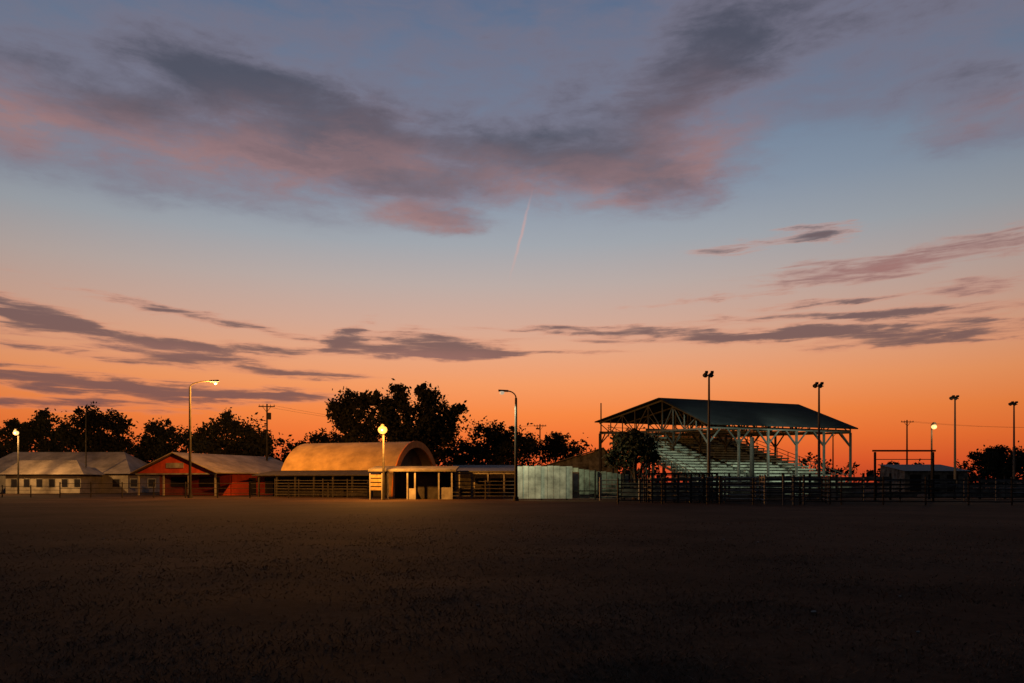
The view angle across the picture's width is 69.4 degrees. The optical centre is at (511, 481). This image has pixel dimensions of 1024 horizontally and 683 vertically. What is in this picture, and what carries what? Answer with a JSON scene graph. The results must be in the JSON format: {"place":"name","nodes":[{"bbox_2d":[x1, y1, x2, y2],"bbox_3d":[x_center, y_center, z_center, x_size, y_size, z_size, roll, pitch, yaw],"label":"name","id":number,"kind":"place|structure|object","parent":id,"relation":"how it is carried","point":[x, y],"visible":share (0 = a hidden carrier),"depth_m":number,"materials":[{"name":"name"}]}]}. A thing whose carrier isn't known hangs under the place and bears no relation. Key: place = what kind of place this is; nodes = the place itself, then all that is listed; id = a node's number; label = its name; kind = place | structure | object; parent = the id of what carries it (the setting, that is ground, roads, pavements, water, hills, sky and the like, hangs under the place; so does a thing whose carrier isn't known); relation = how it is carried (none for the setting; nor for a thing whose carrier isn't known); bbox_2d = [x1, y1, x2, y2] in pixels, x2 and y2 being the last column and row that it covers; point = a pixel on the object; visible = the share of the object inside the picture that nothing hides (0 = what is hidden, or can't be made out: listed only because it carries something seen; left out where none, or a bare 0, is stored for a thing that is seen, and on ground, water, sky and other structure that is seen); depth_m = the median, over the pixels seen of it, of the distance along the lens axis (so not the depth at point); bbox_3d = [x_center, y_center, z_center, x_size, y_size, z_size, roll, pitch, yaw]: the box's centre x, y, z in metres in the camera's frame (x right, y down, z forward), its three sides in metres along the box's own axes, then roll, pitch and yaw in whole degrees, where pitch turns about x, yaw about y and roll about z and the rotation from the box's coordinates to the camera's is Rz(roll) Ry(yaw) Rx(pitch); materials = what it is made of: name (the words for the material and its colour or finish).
{"place":"outdoors","nodes":[
{"label":"outdoors","id":0,"kind":"place"},
{"bbox_2d":[252,441,436,496],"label":"arched metal barn","id":1,"kind":"structure","parent":0,"point":[332,461],"depth_m":83.31,"materials":[{"name":"beige"}]},
{"bbox_2d":[453,465,519,494],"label":"livestock shed","id":2,"kind":"structure","parent":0,"point":[485,475],"depth_m":88.00,"materials":[{"name":"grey wood"}]},
{"bbox_2d":[0,482,1023,682],"bbox_3d":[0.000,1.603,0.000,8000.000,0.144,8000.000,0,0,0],"label":"ground","id":3,"kind":"structure","parent":0,"point":[21,513],"depth_m":11.38,"materials":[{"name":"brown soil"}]},
{"bbox_2d":[13,429,18,493],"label":"yard lamp","id":4,"kind":"object","parent":3,"relation":"on","point":[15,431],"visible":0.96,"depth_m":96.17,"materials":[{"name":"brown metal"}]},
{"bbox_2d":[2,485,30,496],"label":"wire fence","id":5,"kind":"object","parent":3,"relation":"on","point":[16,486],"visible":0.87,"depth_m":77.18,"materials":[{"name":"grey wood"}]},
{"bbox_2d":[0,407,76,457],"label":"elm tree","id":6,"kind":"object","parent":3,"relation":"on","point":[39,427],"visible":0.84,"depth_m":120.90,"materials":[{"name":"green plant"}]},
{"bbox_2d":[0,452,159,493],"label":"white fairground hall","id":7,"kind":"structure","parent":3,"relation":"on","point":[43,472],"depth_m":107.63,"materials":[{"name":"beige"}]},
{"bbox_2d":[11,479,154,486],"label":"windows","id":8,"kind":"structure","parent":7,"relation":"in","point":[13,481],"depth_m":102.45,"materials":[{"name":"black glass"}]},
{"bbox_2d":[11,478,155,487],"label":"window frames","id":9,"kind":"structure","parent":7,"relation":"in","point":[11,478],"depth_m":102.47,"materials":[{"name":"paint"}]},
{"bbox_2d":[85,416,86,467],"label":"utility pole","id":10,"kind":"object","parent":3,"relation":"on","point":[86,441],"visible":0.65,"depth_m":104.98,"materials":[{"name":"brown wood"}]},
{"bbox_2d":[45,401,146,459],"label":"elm tree","id":11,"kind":"object","parent":3,"relation":"on","point":[100,440],"visible":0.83,"depth_m":116.62,"materials":[{"name":"green plant"}]},
{"bbox_2d":[131,416,196,461],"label":"elm tree","id":12,"kind":"object","parent":3,"relation":"on","point":[159,443],"visible":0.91,"depth_m":119.15,"materials":[{"name":"green plant"}]},
{"bbox_2d":[135,473,215,495],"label":"porch posts","id":13,"kind":"object","parent":3,"relation":"on","point":[139,474],"visible":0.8,"depth_m":87.77,"materials":[{"name":"paint"}]},
{"bbox_2d":[187,380,218,497],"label":"street lamp","id":14,"kind":"object","parent":3,"relation":"on","point":[189,478],"visible":0.94,"depth_m":73.90,"materials":[{"name":"metal"},{"name":"glass"}]},
{"bbox_2d":[139,454,272,494],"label":"red walls","id":15,"kind":"structure","parent":3,"relation":"on","point":[159,467],"depth_m":88.73,"materials":[{"name":"paint"}]},
{"bbox_2d":[166,463,183,467],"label":"gable sign board","id":16,"kind":"object","parent":15,"relation":"attached to","point":[174,465],"visible":1,"depth_m":86.94,"materials":[{"name":"paint"}]},
{"bbox_2d":[130,452,283,473],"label":"roof","id":17,"kind":"structure","parent":15,"relation":"on","point":[226,464],"depth_m":90.76,"materials":[{"name":"metal"}]},
{"bbox_2d":[59,481,368,497],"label":"fence","id":18,"kind":"object","parent":3,"relation":"on","point":[217,488],"visible":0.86,"depth_m":74.27,"materials":[{"name":"brown wood"}]},
{"bbox_2d":[171,477,272,494],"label":"serving windows and doors","id":19,"kind":"structure","parent":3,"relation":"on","point":[205,480],"depth_m":90.66,"materials":[{"name":"wood"}]},
{"bbox_2d":[185,407,277,457],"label":"elm tree","id":20,"kind":"object","parent":3,"relation":"on","point":[250,440],"visible":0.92,"depth_m":110.88,"materials":[{"name":"green plant"}]},
{"bbox_2d":[258,404,274,460],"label":"utility pole","id":21,"kind":"object","parent":3,"relation":"on","point":[268,416],"visible":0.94,"depth_m":99.89,"materials":[{"name":"brown wood"}]},
{"bbox_2d":[299,428,344,443],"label":"elm tree","id":22,"kind":"object","parent":3,"relation":"on","point":[320,438],"visible":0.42,"depth_m":123.95,"materials":[{"name":"green plant"}]},
{"bbox_2d":[274,479,372,497],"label":"pen fence","id":23,"kind":"object","parent":3,"relation":"on","point":[322,480],"visible":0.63,"depth_m":76.95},
{"bbox_2d":[1,440,650,487],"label":"hedge row","id":24,"kind":"object","parent":3,"relation":"on","point":[285,455],"visible":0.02,"depth_m":143.13,"materials":[{"name":"green plant"}]},
{"bbox_2d":[325,386,384,442],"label":"cottonwood tree","id":25,"kind":"object","parent":3,"relation":"on","point":[352,404],"visible":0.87,"depth_m":107.32,"materials":[{"name":"green plant"}]},
{"bbox_2d":[369,473,381,499],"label":"notice sign","id":26,"kind":"object","parent":3,"relation":"on","point":[374,480],"visible":0.91,"depth_m":67.55,"materials":[{"name":"paint"}]},
{"bbox_2d":[378,424,386,499],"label":"yard lamp","id":27,"kind":"object","parent":3,"relation":"on","point":[382,428],"visible":0.98,"depth_m":66.16,"materials":[{"name":"brown metal"}]},
{"bbox_2d":[368,466,458,498],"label":"ticket booth","id":28,"kind":"object","parent":3,"relation":"on","point":[424,485],"visible":0.88,"depth_m":69.50,"materials":[{"name":"paint"}]},
{"bbox_2d":[366,378,473,465],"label":"cottonwood tree","id":29,"kind":"object","parent":3,"relation":"on","point":[431,429],"visible":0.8,"depth_m":103.66,"materials":[{"name":"green plant"}]},
{"bbox_2d":[453,468,513,497],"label":"open stock canopy","id":30,"kind":"object","parent":3,"relation":"on","point":[487,470],"visible":0.57,"depth_m":77.75,"materials":[{"name":"wood"}]},
{"bbox_2d":[453,480,513,498],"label":"pen fence","id":31,"kind":"object","parent":3,"relation":"on","point":[485,488],"visible":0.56,"depth_m":68.95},
{"bbox_2d":[445,416,540,465],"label":"elm tree","id":32,"kind":"object","parent":3,"relation":"on","point":[499,446],"visible":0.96,"depth_m":111.38,"materials":[{"name":"green plant"}]},
{"bbox_2d":[498,389,518,500],"bbox_3d":[-0.281,-3.079,63.000,1.763,9.557,0.495,0,0,0],"label":"street lamp","id":33,"kind":"object","parent":3,"relation":"on","point":[515,497],"visible":0.92,"depth_m":62.89,"materials":[{"name":"grey metal"}]},
{"bbox_2d":[34,422,1023,487],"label":"distant tree line","id":34,"kind":"object","parent":3,"relation":"on","point":[657,470],"visible":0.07,"depth_m":227.04,"materials":[{"name":"green plant"}]},
{"bbox_2d":[534,424,545,465],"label":"utility pole","id":35,"kind":"object","parent":3,"relation":"on","point":[539,428],"visible":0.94,"depth_m":129.96,"materials":[{"name":"brown wood"}]},
{"bbox_2d":[260,405,541,427],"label":"power line","id":36,"kind":"object","parent":35,"relation":"attached to","point":[351,418],"visible":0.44,"depth_m":105.07,"materials":[{"name":"black rubber"}]},
{"bbox_2d":[529,431,586,463],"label":"elm tree","id":37,"kind":"object","parent":3,"relation":"on","point":[555,446],"visible":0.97,"depth_m":117.43,"materials":[{"name":"green plant"}]},
{"bbox_2d":[518,466,628,499],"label":"white panel fence","id":38,"kind":"object","parent":3,"relation":"on","point":[532,482],"visible":0.9,"depth_m":66.01,"materials":[{"name":"metal"}]},
{"bbox_2d":[544,447,620,492],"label":"gabled barn","id":39,"kind":"structure","parent":3,"relation":"on","point":[589,461],"depth_m":112.00,"materials":[{"name":"wood"}]},
{"bbox_2d":[600,403,601,471],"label":"utility pole","id":40,"kind":"object","parent":3,"relation":"on","point":[600,437],"visible":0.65,"depth_m":91.94,"materials":[{"name":"brown wood"}]},
{"bbox_2d":[602,425,662,498],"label":"elm tree","id":41,"kind":"object","parent":3,"relation":"on","point":[630,448],"visible":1,"depth_m":67.47,"materials":[{"name":"green plant"}]},
{"bbox_2d":[639,478,655,501],"bbox_3d":[11.586,0.672,63.000,0.134,2.056,10.608,0,0,17],"label":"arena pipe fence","id":42,"kind":"object","parent":3,"relation":"on","point":[640,498],"visible":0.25,"depth_m":60.44,"materials":[{"name":"brown metal"}]},
{"bbox_2d":[644,473,717,502],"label":"bucking chutes","id":43,"kind":"object","parent":3,"relation":"on","point":[686,485],"visible":0.74,"depth_m":56.98,"materials":[{"name":"brown metal"}]},
{"bbox_2d":[703,371,713,495],"bbox_3d":[16.772,-3.868,63.117,0.920,11.135,0.674,0,0,0],"label":"floodlight pole","id":44,"kind":"object","parent":3,"relation":"on","point":[709,375],"visible":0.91,"depth_m":62.91,"materials":[{"name":"metal"}]},
{"bbox_2d":[719,476,722,503],"bbox_3d":[16.387,0.604,58.000,0.153,2.192,8.513,0,0,17],"label":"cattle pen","id":45,"kind":"object","parent":3,"relation":"on","point":[720,490],"visible":0.83,"depth_m":53.95,"materials":[{"name":"brown metal"}]},
{"bbox_2d":[595,398,857,495],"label":"covered grandstand","id":46,"kind":"object","parent":3,"relation":"on","point":[684,450],"visible":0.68,"depth_m":84.25,"materials":[{"name":"paint"}]},
{"bbox_2d":[689,475,765,503],"bbox_3d":[16.695,0.571,55.500,5.646,2.259,5.139,0,0,0],"label":"cattle pen","id":47,"kind":"object","parent":3,"relation":"on","point":[759,486],"visible":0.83,"depth_m":57.96,"materials":[{"name":"brown metal"}]},
{"bbox_2d":[750,437,753,487],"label":"wooden post","id":48,"kind":"object","parent":3,"relation":"on","point":[751,456],"visible":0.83,"depth_m":70.82,"materials":[{"name":"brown wood"}]},
{"bbox_2d":[621,473,916,499],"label":"board fence","id":49,"kind":"object","parent":3,"relation":"on","point":[809,476],"visible":0.3,"depth_m":66.01,"materials":[{"name":"brown wood"}]},
{"bbox_2d":[782,475,804,504],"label":"loading gate","id":50,"kind":"structure","parent":3,"relation":"on","point":[784,491],"depth_m":50.84,"materials":[{"name":"metal"}]},
{"bbox_2d":[766,476,830,503],"bbox_3d":[22.444,0.629,56.000,4.705,2.142,6.139,0,0,0],"label":"cattle pen","id":51,"kind":"object","parent":3,"relation":"on","point":[825,495],"visible":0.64,"depth_m":58.96,"materials":[{"name":"brown metal"}]},
{"bbox_2d":[599,477,1023,500],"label":"arena pipe fence","id":52,"kind":"object","parent":3,"relation":"on","point":[600,488],"visible":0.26,"depth_m":62.51,"materials":[{"name":"brown metal"}]},
{"bbox_2d":[813,382,823,498],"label":"floodlight pole","id":53,"kind":"object","parent":3,"relation":"on","point":[820,385],"visible":0.86,"depth_m":68.92,"materials":[{"name":"metal"}]},
{"bbox_2d":[617,477,1023,504],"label":"arena pipe fence","id":54,"kind":"object","parent":3,"relation":"on","point":[968,492],"visible":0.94,"depth_m":51.72,"materials":[{"name":"brown metal"}]},
{"bbox_2d":[826,432,834,476],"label":"utility pole","id":55,"kind":"object","parent":3,"relation":"on","point":[832,452],"visible":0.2,"depth_m":119.93,"materials":[{"name":"brown wood"}]},
{"bbox_2d":[872,450,935,500],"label":"arena entrance gate","id":56,"kind":"structure","parent":3,"relation":"on","point":[931,486],"depth_m":59.97,"materials":[{"name":"brown wood"}]},
{"bbox_2d":[901,420,910,463],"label":"utility pole","id":57,"kind":"object","parent":3,"relation":"on","point":[907,424],"visible":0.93,"depth_m":129.90,"materials":[{"name":"brown wood"}]},
{"bbox_2d":[878,464,969,491],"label":"metal shed","id":58,"kind":"structure","parent":3,"relation":"on","point":[910,471],"depth_m":120.06,"materials":[{"name":"metal"}]},
{"bbox_2d":[931,422,936,477],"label":"yard lamp","id":59,"kind":"object","parent":3,"relation":"on","point":[933,425],"visible":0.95,"depth_m":80.18,"materials":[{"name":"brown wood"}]},
{"bbox_2d":[949,395,958,482],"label":"floodlight pole","id":60,"kind":"object","parent":3,"relation":"on","point":[954,397],"visible":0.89,"depth_m":83.92,"materials":[{"name":"metal"}]},
{"bbox_2d":[928,476,1023,498],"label":"board fence","id":61,"kind":"object","parent":3,"relation":"on","point":[991,495],"visible":0.58,"depth_m":70.01,"materials":[{"name":"brown wood"}]},
{"bbox_2d":[956,440,1023,487],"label":"elm tree","id":62,"kind":"object","parent":3,"relation":"on","point":[994,459],"visible":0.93,"depth_m":124.48,"materials":[{"name":"green plant"}]},
{"bbox_2d":[1008,401,1017,487],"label":"floodlight pole","id":63,"kind":"object","parent":3,"relation":"on","point":[1011,403],"visible":0.86,"depth_m":89.93,"materials":[{"name":"metal"}]},
{"bbox_2d":[0,0,1023,481],"label":"sky","id":64,"kind":"structure","parent":0,"point":[569,208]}
]}

